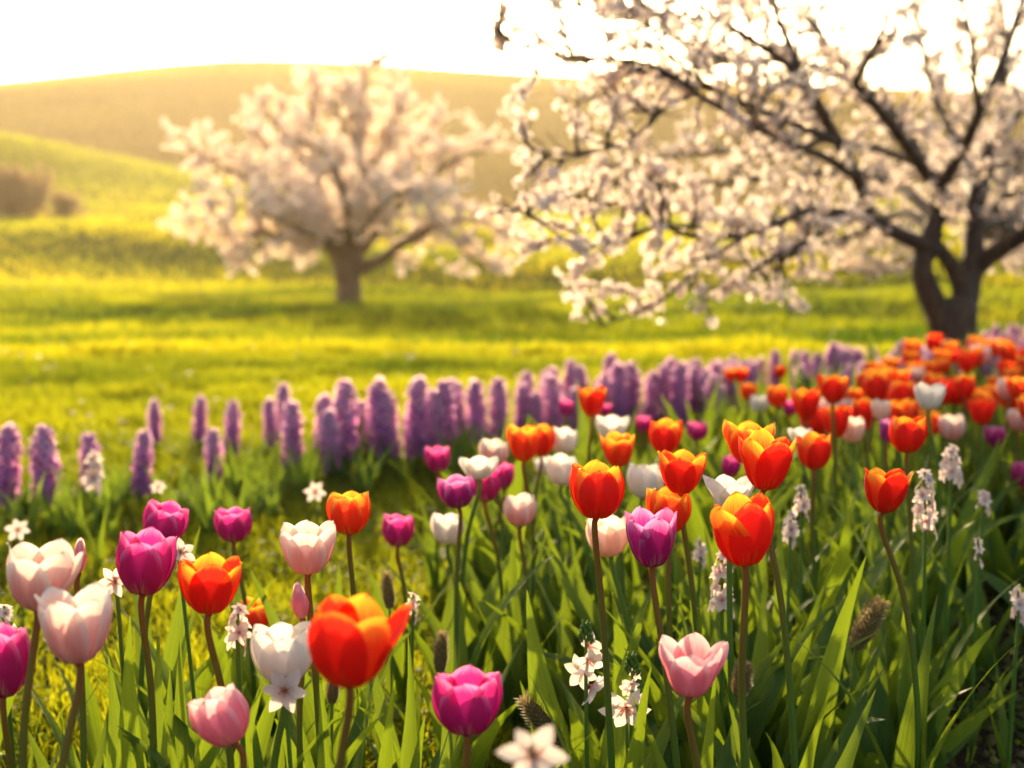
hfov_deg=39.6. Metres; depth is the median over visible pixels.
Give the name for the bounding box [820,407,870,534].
tulip
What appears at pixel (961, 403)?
tulip
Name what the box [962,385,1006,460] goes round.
tulip
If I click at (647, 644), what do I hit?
tulip leaf clump
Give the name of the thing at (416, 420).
hyacinth
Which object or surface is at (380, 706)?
tulip leaf clump
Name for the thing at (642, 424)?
tulip
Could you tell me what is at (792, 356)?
hyacinth
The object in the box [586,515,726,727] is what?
tulip
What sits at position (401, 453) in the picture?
hyacinth leaf clump
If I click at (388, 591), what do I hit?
seed head
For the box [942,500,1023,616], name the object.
tulip leaf clump
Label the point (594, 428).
hyacinth leaf clump
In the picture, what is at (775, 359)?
hyacinth
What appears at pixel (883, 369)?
tulip
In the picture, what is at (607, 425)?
tulip
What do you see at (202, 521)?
hyacinth leaf clump
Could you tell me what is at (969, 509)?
tulip leaf clump
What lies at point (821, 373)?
tulip leaf clump
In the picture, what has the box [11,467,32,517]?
hyacinth leaf clump
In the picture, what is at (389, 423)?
hyacinth
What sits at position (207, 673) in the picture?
tulip leaf clump
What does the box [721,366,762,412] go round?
tulip leaf clump
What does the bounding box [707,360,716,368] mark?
hyacinth
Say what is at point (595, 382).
hyacinth
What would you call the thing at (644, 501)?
tulip leaf clump
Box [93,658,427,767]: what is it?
tulip leaf clump
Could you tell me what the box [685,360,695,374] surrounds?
hyacinth
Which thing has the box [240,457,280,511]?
hyacinth leaf clump
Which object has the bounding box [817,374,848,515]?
tulip
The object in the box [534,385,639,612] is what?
tulip
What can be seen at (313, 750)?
tulip leaf clump
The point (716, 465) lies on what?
tulip leaf clump
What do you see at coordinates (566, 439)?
tulip
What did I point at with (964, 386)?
tulip
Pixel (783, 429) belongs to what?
tulip leaf clump
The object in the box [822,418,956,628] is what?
tulip
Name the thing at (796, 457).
tulip leaf clump
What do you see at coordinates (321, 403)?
hyacinth
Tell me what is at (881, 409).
tulip
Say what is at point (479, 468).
tulip
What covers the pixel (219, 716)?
tulip
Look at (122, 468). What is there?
hyacinth leaf clump
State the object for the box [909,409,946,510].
tulip
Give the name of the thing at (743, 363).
hyacinth
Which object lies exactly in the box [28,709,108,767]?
tulip leaf clump
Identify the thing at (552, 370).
hyacinth
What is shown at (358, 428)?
hyacinth leaf clump
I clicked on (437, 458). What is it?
tulip
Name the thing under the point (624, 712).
star flower
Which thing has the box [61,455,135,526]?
hyacinth leaf clump
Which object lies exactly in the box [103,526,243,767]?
tulip
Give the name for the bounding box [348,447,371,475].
hyacinth leaf clump
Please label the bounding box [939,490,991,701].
squill spike
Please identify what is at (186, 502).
hyacinth leaf clump
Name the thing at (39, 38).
sky
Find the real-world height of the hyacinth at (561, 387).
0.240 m
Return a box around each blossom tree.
[156,42,535,302]
[470,0,1023,373]
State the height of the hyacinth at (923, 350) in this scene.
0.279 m
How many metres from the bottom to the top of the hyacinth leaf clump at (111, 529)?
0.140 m
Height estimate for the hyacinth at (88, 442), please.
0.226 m
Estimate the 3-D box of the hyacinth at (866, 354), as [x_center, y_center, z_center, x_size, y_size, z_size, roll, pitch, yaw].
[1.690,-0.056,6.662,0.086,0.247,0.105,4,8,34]
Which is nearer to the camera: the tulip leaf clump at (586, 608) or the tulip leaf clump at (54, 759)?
the tulip leaf clump at (54, 759)
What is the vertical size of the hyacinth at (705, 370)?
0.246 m
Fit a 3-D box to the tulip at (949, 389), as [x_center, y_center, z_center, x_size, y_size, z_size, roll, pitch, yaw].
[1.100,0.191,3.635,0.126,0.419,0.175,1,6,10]
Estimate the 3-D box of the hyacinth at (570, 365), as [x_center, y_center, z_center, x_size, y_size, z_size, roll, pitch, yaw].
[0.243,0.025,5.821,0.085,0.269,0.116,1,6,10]
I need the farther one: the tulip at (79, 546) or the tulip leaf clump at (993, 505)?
the tulip leaf clump at (993, 505)
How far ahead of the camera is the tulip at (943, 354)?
4.60 m
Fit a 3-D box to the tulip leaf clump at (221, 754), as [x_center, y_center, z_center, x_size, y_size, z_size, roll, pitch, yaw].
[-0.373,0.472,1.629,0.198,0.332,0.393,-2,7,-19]
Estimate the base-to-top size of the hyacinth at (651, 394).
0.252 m
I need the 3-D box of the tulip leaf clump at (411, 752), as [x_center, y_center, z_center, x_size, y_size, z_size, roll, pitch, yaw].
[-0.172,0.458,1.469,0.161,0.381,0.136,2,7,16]
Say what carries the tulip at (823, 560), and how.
on the ground at (960, 756)
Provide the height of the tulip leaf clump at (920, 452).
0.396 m
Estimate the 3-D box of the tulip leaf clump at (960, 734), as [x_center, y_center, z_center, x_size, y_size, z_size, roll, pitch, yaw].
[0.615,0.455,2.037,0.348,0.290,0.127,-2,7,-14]
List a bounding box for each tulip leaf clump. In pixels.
[0,603,18,747]
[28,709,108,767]
[32,627,372,767]
[45,645,207,767]
[49,661,114,767]
[62,616,201,767]
[80,522,277,726]
[93,636,263,767]
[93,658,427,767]
[114,654,233,747]
[120,607,341,767]
[174,637,275,767]
[202,542,268,700]
[227,685,333,767]
[246,565,409,714]
[266,716,364,767]
[302,637,424,767]
[338,699,595,767]
[357,644,495,767]
[379,414,553,584]
[382,638,523,767]
[414,492,530,562]
[437,731,448,767]
[445,457,570,553]
[447,414,588,537]
[455,508,581,578]
[473,563,711,742]
[474,532,629,605]
[496,536,607,652]
[508,418,600,516]
[520,591,684,767]
[521,553,644,732]
[523,614,695,767]
[524,376,614,467]
[525,468,580,529]
[532,534,739,673]
[535,473,571,548]
[535,558,689,628]
[536,501,615,567]
[543,615,738,682]
[550,405,684,510]
[556,494,679,599]
[577,592,823,675]
[594,605,874,748]
[606,549,704,637]
[610,444,657,495]
[612,447,698,515]
[619,578,826,691]
[623,474,712,545]
[627,452,854,632]
[632,537,833,666]
[640,566,725,597]
[649,364,737,450]
[649,405,734,474]
[659,527,835,686]
[668,401,728,487]
[672,557,851,737]
[681,400,739,497]
[683,399,786,492]
[690,556,865,767]
[691,366,784,431]
[691,430,802,518]
[691,618,853,767]
[696,366,767,450]
[698,483,758,507]
[719,626,889,747]
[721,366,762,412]
[749,500,875,666]
[753,368,818,437]
[763,381,795,448]
[763,412,806,470]
[765,354,825,435]
[766,531,906,738]
[767,353,816,400]
[767,529,905,618]
[776,429,850,490]
[779,637,886,719]
[786,349,845,390]
[789,462,876,576]
[793,421,848,463]
[794,356,902,386]
[799,556,961,737]
[800,598,972,767]
[803,452,972,634]
[808,513,908,613]
[817,437,1023,606]
[821,363,857,388]
[821,434,844,501]
[831,406,989,529]
[832,437,965,472]
[836,611,1023,767]
[840,327,900,372]
[840,420,878,452]
[860,453,978,553]
[875,536,990,679]
[900,452,942,500]
[904,520,1023,680]
[910,431,1023,594]
[931,419,1005,488]
[931,435,974,475]
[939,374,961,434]
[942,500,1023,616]
[945,447,1023,536]
[948,404,1002,472]
[951,331,998,384]
[960,501,1020,597]
[960,562,1013,605]
[967,435,1023,529]
[972,365,1023,456]
[992,423,1023,458]
[994,568,1023,591]
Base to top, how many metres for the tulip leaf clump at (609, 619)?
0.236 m
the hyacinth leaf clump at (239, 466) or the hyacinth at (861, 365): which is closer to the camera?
the hyacinth leaf clump at (239, 466)
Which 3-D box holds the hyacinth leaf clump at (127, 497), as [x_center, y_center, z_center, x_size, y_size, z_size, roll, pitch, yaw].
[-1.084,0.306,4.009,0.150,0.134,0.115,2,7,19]
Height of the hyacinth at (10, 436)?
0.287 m
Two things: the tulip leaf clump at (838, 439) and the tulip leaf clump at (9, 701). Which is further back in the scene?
the tulip leaf clump at (838, 439)
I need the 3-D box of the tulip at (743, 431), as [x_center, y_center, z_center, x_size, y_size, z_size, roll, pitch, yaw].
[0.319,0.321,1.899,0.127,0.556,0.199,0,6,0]
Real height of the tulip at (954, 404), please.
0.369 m
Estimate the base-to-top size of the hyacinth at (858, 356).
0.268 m
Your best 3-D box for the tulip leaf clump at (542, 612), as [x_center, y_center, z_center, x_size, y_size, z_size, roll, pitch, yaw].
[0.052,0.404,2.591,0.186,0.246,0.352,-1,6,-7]
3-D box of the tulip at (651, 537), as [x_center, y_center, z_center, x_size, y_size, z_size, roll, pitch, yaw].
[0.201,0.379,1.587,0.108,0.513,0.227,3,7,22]
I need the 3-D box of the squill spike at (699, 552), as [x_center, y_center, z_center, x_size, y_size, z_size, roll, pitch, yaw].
[0.283,0.397,2.218,0.147,0.327,0.028,2,7,14]
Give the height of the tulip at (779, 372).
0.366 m
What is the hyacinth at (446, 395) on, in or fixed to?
on the ground at (960, 756)
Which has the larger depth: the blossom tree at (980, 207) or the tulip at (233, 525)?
the blossom tree at (980, 207)
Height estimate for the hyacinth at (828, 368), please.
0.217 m
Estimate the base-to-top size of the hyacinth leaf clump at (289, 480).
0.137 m
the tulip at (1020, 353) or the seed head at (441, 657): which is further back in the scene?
the tulip at (1020, 353)
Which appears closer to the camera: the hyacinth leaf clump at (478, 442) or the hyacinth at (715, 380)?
the hyacinth leaf clump at (478, 442)
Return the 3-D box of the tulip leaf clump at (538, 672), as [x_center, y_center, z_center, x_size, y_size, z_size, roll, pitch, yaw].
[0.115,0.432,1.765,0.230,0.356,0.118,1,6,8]
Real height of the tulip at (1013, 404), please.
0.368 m
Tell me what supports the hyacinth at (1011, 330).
on the ground at (960, 756)
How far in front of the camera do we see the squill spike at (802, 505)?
2.20 m
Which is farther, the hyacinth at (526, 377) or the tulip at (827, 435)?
the hyacinth at (526, 377)
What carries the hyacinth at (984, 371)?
on the ground at (960, 756)
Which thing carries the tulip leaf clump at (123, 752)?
on the ground at (960, 756)
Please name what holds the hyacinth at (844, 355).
on the ground at (960, 756)
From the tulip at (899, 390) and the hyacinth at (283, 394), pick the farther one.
the hyacinth at (283, 394)
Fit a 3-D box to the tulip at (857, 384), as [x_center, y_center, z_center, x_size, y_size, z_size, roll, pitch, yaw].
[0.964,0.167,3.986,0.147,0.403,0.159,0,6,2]
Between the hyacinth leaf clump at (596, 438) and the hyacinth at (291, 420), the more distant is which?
the hyacinth leaf clump at (596, 438)
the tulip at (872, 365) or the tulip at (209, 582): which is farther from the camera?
the tulip at (872, 365)
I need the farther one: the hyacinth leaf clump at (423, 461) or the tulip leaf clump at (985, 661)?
the hyacinth leaf clump at (423, 461)
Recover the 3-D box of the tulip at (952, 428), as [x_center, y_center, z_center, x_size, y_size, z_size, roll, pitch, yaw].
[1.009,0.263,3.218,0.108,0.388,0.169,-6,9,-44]
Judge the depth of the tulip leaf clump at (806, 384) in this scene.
5.57 m
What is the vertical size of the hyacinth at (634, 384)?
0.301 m
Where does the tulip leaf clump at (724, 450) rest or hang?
on the ground at (960, 756)
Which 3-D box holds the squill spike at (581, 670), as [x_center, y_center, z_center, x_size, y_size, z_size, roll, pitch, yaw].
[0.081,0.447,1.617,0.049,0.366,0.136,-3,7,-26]
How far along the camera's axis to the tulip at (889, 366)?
4.46 m
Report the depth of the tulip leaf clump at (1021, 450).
3.67 m
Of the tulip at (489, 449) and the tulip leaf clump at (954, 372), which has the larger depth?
the tulip leaf clump at (954, 372)
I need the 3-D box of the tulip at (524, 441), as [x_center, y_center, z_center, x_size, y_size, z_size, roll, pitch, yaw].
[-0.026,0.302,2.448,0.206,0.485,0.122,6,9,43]
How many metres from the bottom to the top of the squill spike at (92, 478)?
0.294 m
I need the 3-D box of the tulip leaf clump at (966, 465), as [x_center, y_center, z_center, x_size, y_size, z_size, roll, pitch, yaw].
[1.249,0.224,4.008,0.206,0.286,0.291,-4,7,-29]
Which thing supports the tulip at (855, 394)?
on the ground at (960, 756)
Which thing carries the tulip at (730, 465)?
on the ground at (960, 756)
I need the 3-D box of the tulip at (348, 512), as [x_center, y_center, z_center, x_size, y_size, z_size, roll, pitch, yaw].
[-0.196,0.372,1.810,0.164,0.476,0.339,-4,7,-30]
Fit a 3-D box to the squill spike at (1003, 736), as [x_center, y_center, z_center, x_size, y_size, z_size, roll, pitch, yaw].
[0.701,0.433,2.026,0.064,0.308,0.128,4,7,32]
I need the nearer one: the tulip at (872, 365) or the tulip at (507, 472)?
the tulip at (507, 472)
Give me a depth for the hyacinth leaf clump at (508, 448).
4.52 m
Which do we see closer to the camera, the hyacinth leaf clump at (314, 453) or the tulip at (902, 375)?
the tulip at (902, 375)
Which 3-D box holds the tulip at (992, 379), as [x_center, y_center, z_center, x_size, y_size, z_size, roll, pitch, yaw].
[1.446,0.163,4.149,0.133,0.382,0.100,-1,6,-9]
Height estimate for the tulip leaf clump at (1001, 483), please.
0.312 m
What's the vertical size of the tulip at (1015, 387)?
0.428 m
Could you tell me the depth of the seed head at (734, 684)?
1.70 m
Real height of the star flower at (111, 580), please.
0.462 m
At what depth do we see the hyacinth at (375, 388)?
4.48 m
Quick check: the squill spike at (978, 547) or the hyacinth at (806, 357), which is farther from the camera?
the hyacinth at (806, 357)
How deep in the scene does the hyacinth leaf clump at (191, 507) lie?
3.80 m
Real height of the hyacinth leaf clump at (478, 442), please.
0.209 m
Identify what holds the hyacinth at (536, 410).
on the ground at (960, 756)
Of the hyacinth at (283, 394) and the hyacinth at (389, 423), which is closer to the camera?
the hyacinth at (389, 423)
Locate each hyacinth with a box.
[0,422,29,523]
[28,424,69,519]
[78,431,101,503]
[130,427,158,512]
[141,399,169,449]
[186,394,208,451]
[202,428,224,485]
[221,399,248,459]
[262,396,282,453]
[274,383,290,441]
[279,399,310,480]
[307,378,359,470]
[307,392,333,481]
[316,408,345,484]
[354,399,368,459]
[364,375,397,475]
[367,390,407,470]
[397,374,433,476]
[424,388,447,472]
[435,378,459,451]
[446,378,466,437]
[457,381,466,428]
[458,378,497,448]
[487,377,510,441]
[513,382,531,428]
[516,371,535,393]
[527,391,545,425]
[537,373,550,416]
[539,374,567,428]
[544,366,562,381]
[556,381,565,421]
[562,359,575,400]
[567,387,577,430]
[571,364,588,415]
[593,377,600,417]
[594,372,611,420]
[601,352,617,375]
[606,360,635,418]
[623,361,646,439]
[640,374,654,403]
[642,371,665,422]
[644,363,673,420]
[664,357,675,383]
[670,359,690,426]
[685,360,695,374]
[687,365,700,419]
[691,358,703,381]
[693,372,710,421]
[695,368,711,413]
[700,374,719,411]
[703,384,725,413]
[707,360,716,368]
[710,361,725,394]
[717,359,726,368]
[719,375,725,392]
[725,362,739,411]
[729,356,738,364]
[738,360,748,366]
[745,361,759,401]
[756,357,767,391]
[766,350,782,388]
[787,349,801,393]
[791,365,807,391]
[802,350,811,383]
[809,352,827,380]
[823,366,832,374]
[824,342,840,373]
[834,351,841,372]
[837,348,852,372]
[839,370,851,388]
[845,362,856,388]
[851,347,863,374]
[856,362,864,373]
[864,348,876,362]
[889,349,898,357]
[895,342,903,359]
[897,360,903,369]
[919,347,927,359]
[921,351,932,381]
[981,331,989,339]
[982,362,988,379]
[989,324,1000,338]
[1006,324,1017,337]
[1010,336,1018,350]
[1014,325,1021,351]
[1019,337,1023,348]
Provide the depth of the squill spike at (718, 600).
1.80 m
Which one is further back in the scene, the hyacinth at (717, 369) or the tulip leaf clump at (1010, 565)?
the hyacinth at (717, 369)
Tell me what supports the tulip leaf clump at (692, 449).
on the ground at (960, 756)
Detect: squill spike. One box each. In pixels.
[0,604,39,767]
[67,449,108,575]
[224,602,251,751]
[406,592,429,733]
[564,620,603,767]
[619,651,641,743]
[647,536,739,639]
[707,550,734,714]
[782,510,799,634]
[789,484,810,633]
[911,469,945,760]
[939,443,979,673]
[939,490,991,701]
[966,537,1022,762]
[971,584,1023,767]
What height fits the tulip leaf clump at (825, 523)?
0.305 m
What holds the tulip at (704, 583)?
on the ground at (960, 756)
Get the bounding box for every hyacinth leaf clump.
[0,471,78,541]
[0,476,26,535]
[0,511,10,526]
[0,533,8,560]
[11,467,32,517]
[15,474,31,506]
[31,463,80,538]
[39,465,127,541]
[55,493,109,544]
[57,459,108,512]
[58,491,90,519]
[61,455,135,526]
[62,468,114,519]
[75,465,136,528]
[87,452,133,493]
[88,491,141,542]
[107,461,133,495]
[109,438,179,504]
[112,469,152,511]
[139,449,200,506]
[165,476,203,525]
[177,458,245,534]
[178,486,203,517]
[181,429,272,496]
[183,454,226,504]
[186,488,229,541]
[198,459,293,518]
[201,438,264,481]
[233,464,287,512]
[237,442,275,487]
[238,477,283,520]
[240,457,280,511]
[243,426,306,474]
[249,453,300,499]
[263,450,307,492]
[264,425,321,461]
[277,430,356,484]
[280,429,333,498]
[305,442,322,474]
[312,414,367,475]
[316,426,373,485]
[339,439,401,495]
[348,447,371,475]
[356,427,406,475]
[389,439,420,483]
[391,437,403,464]
[411,441,447,477]
[423,437,468,465]
[425,421,472,473]
[435,433,478,475]
[447,424,475,457]
[452,411,487,441]
[460,417,501,457]
[463,424,529,456]
[463,425,510,452]
[464,426,511,462]
[468,405,513,435]
[526,412,563,457]
[567,395,612,437]
[577,428,598,447]
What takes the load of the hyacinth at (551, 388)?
on the ground at (960, 756)
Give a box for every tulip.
[0,581,112,767]
[0,621,169,767]
[6,538,84,767]
[73,537,86,767]
[101,499,195,736]
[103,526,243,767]
[117,620,383,767]
[139,552,242,767]
[187,683,249,767]
[198,506,310,720]
[240,596,277,736]
[248,490,421,767]
[280,519,372,767]
[291,581,308,767]
[307,592,413,767]
[363,513,463,718]
[369,474,556,681]
[380,455,515,672]
[389,445,495,608]
[405,512,502,684]
[430,424,549,636]
[431,664,502,767]
[453,438,542,622]
[470,468,547,673]
[471,462,514,588]
[475,492,561,731]
[490,423,632,595]
[530,459,715,767]
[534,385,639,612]
[534,457,557,558]
[539,452,628,688]
[552,399,602,530]
[553,426,594,594]
[561,414,709,597]
[570,431,697,650]
[571,486,799,767]
[582,462,665,626]
[585,403,658,501]
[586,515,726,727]
[605,474,900,767]
[621,417,736,639]
[624,505,738,767]
[630,470,708,638]
[635,416,658,490]
[657,448,839,751]
[659,632,749,767]
[672,427,883,767]
[686,421,741,542]
[710,491,875,767]
[714,367,749,448]
[721,455,783,658]
[722,419,807,767]
[733,427,863,608]
[736,367,766,420]
[740,382,786,434]
[748,365,800,442]
[750,395,795,500]
[767,384,802,529]
[768,431,918,633]
[774,373,854,595]
[774,397,830,550]
[776,387,864,582]
[780,400,805,528]
[788,408,844,562]
[789,466,1017,767]
[793,427,840,537]
[803,404,913,583]
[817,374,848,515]
[820,406,871,525]
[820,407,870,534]
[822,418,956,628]
[823,419,891,497]
[824,398,861,526]
[839,369,893,483]
[839,374,879,467]
[841,415,1022,739]
[842,416,890,571]
[844,388,863,478]
[851,397,923,512]
[856,391,911,469]
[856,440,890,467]
[857,399,1000,551]
[859,371,932,520]
[861,368,889,447]
[864,361,884,434]
[872,380,932,485]
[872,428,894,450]
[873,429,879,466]
[882,356,899,368]
[885,363,892,369]
[885,367,910,452]
[889,361,926,419]
[889,398,916,503]
[891,381,939,455]
[899,382,1011,628]
[901,349,921,366]
[903,339,922,352]
[909,367,965,443]
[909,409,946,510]
[910,412,964,528]
[915,401,944,473]
[921,359,939,374]
[923,372,943,446]
[925,333,943,351]
[930,377,973,482]
[933,349,952,414]
[933,358,950,374]
[934,391,975,468]
[939,387,990,489]
[939,413,1001,542]
[940,341,958,376]
[940,374,1005,517]
[942,348,959,379]
[948,351,977,467]
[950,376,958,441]
[951,397,971,467]
[957,348,985,411]
[957,398,1023,506]
[958,399,974,446]
[960,343,990,434]
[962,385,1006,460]
[962,391,1012,498]
[963,346,983,387]
[966,335,985,349]
[966,425,1014,544]
[967,396,1023,449]
[969,383,1010,445]
[976,340,993,384]
[981,339,992,426]
[983,375,1020,448]
[983,397,1013,466]
[984,377,1023,462]
[986,337,1002,375]
[987,338,1011,373]
[995,394,1023,521]
[996,377,1023,477]
[997,360,1012,376]
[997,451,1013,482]
[998,342,1017,360]
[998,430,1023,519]
[999,361,1016,442]
[1002,366,1021,428]
[1006,409,1023,527]
[1011,460,1023,503]
[1012,351,1018,445]
[1013,356,1023,438]
[1018,347,1023,356]
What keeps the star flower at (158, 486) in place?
on the ground at (960, 756)
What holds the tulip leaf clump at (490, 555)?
on the ground at (960, 756)
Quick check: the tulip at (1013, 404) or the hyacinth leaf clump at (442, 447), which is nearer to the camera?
the tulip at (1013, 404)
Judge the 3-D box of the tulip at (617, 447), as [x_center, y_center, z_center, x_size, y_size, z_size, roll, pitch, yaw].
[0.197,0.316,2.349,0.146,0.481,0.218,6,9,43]
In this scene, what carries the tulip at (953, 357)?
on the ground at (960, 756)
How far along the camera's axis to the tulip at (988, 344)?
4.78 m
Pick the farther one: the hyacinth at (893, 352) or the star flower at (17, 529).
the hyacinth at (893, 352)
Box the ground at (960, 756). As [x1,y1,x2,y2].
[0,60,1023,767]
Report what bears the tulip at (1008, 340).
on the ground at (960, 756)
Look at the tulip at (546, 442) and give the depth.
2.70 m
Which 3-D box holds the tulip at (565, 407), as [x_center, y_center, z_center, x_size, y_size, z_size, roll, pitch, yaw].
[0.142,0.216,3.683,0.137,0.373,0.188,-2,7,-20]
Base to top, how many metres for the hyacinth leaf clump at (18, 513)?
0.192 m
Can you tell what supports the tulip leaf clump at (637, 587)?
on the ground at (960, 756)
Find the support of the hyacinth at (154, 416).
on the ground at (960, 756)
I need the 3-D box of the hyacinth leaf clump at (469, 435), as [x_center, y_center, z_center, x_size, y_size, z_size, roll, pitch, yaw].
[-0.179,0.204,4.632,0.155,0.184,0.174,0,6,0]
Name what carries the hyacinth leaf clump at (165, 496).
on the ground at (960, 756)
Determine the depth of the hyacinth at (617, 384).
5.25 m
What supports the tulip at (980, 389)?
on the ground at (960, 756)
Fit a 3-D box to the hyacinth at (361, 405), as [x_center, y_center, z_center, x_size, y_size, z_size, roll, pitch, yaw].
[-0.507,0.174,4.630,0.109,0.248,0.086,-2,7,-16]
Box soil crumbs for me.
[733,598,1023,767]
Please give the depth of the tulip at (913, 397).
3.69 m
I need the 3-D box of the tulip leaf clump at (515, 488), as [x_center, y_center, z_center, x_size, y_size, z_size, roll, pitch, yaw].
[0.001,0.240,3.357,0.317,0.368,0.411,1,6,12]
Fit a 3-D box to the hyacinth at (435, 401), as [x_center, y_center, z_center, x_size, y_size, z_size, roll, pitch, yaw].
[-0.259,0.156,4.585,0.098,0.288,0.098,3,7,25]
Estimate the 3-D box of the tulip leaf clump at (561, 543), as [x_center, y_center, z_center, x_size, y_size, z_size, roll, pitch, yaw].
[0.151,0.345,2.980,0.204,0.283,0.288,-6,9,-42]
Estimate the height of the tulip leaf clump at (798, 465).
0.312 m
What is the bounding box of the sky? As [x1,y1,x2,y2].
[0,0,1023,91]
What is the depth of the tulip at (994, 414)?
4.04 m
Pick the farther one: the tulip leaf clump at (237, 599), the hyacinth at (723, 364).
the hyacinth at (723, 364)
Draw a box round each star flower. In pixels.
[2,519,29,627]
[98,568,124,683]
[133,480,165,529]
[176,538,196,743]
[262,670,307,767]
[303,482,344,603]
[495,725,568,767]
[578,689,650,767]
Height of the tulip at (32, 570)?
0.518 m
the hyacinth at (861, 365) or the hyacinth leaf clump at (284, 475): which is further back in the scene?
the hyacinth at (861, 365)
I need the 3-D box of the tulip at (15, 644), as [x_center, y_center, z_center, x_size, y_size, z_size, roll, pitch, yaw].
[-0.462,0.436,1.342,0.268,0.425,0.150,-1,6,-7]
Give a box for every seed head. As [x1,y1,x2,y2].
[325,682,340,749]
[380,569,396,724]
[432,628,450,674]
[514,689,564,767]
[729,658,753,763]
[848,594,891,693]
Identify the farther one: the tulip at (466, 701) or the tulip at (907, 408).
the tulip at (907, 408)
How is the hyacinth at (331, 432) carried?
on the ground at (960, 756)
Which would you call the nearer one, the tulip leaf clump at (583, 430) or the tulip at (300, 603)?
the tulip at (300, 603)
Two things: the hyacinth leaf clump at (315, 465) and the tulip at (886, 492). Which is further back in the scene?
the hyacinth leaf clump at (315, 465)
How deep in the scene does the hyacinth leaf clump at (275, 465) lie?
4.40 m
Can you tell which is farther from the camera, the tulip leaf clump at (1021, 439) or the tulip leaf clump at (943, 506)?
the tulip leaf clump at (1021, 439)
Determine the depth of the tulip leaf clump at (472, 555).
3.17 m
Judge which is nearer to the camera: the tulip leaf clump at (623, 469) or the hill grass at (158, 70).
the tulip leaf clump at (623, 469)
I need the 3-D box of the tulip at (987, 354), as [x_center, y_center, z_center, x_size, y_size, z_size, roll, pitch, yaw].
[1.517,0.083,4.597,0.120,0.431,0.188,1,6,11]
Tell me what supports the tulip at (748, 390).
on the ground at (960, 756)
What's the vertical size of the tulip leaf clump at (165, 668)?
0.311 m
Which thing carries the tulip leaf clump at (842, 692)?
on the ground at (960, 756)
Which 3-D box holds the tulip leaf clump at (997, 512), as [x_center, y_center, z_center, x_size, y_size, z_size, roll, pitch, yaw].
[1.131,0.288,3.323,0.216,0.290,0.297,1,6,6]
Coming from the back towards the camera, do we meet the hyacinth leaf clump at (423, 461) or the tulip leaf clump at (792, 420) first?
the tulip leaf clump at (792, 420)
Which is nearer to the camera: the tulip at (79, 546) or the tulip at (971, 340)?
the tulip at (79, 546)
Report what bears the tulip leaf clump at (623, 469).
on the ground at (960, 756)
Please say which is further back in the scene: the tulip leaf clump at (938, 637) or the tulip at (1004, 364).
the tulip at (1004, 364)
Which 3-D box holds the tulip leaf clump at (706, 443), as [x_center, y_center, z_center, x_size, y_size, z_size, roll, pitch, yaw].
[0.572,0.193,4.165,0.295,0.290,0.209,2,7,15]
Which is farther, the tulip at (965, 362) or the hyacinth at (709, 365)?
the hyacinth at (709, 365)
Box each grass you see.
[0,58,1023,210]
[0,131,752,218]
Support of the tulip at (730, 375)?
on the ground at (960, 756)
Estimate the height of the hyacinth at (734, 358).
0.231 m
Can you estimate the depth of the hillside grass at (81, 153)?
92.10 m
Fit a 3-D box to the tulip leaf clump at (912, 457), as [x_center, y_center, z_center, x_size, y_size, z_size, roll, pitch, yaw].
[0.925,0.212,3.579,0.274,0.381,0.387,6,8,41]
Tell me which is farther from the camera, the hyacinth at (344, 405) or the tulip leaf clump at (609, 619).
the hyacinth at (344, 405)
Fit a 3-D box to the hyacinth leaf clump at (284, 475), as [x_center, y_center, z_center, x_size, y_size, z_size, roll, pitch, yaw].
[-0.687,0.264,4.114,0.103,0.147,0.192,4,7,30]
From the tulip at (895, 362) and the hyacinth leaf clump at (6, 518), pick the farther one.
the tulip at (895, 362)
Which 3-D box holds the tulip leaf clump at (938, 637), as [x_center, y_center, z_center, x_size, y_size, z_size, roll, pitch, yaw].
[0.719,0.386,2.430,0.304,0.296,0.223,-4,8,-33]
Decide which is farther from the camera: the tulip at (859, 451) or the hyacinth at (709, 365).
the hyacinth at (709, 365)
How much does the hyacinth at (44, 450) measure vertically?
0.292 m
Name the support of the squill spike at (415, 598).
on the ground at (960, 756)
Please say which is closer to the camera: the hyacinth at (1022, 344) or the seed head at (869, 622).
the seed head at (869, 622)
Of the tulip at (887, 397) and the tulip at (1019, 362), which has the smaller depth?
the tulip at (887, 397)
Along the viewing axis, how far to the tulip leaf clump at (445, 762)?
1.59 m
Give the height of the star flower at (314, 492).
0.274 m
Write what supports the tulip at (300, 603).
on the ground at (960, 756)
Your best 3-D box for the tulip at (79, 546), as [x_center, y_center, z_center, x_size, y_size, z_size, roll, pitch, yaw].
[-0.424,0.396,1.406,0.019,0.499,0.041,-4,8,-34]
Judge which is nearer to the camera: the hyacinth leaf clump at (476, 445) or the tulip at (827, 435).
the tulip at (827, 435)
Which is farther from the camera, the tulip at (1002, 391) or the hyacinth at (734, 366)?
the hyacinth at (734, 366)
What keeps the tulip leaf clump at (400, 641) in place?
on the ground at (960, 756)
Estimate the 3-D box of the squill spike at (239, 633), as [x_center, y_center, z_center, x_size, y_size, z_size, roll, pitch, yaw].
[-0.263,0.433,1.442,0.147,0.429,0.029,-1,6,-9]
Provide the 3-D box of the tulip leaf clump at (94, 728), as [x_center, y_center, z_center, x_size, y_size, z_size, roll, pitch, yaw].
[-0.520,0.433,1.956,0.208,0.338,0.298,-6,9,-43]
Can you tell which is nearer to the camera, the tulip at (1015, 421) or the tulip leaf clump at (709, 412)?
the tulip at (1015, 421)
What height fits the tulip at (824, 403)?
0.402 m
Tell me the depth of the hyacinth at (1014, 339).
7.43 m
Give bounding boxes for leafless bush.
[0,160,55,217]
[37,187,91,218]
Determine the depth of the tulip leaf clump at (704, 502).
3.19 m

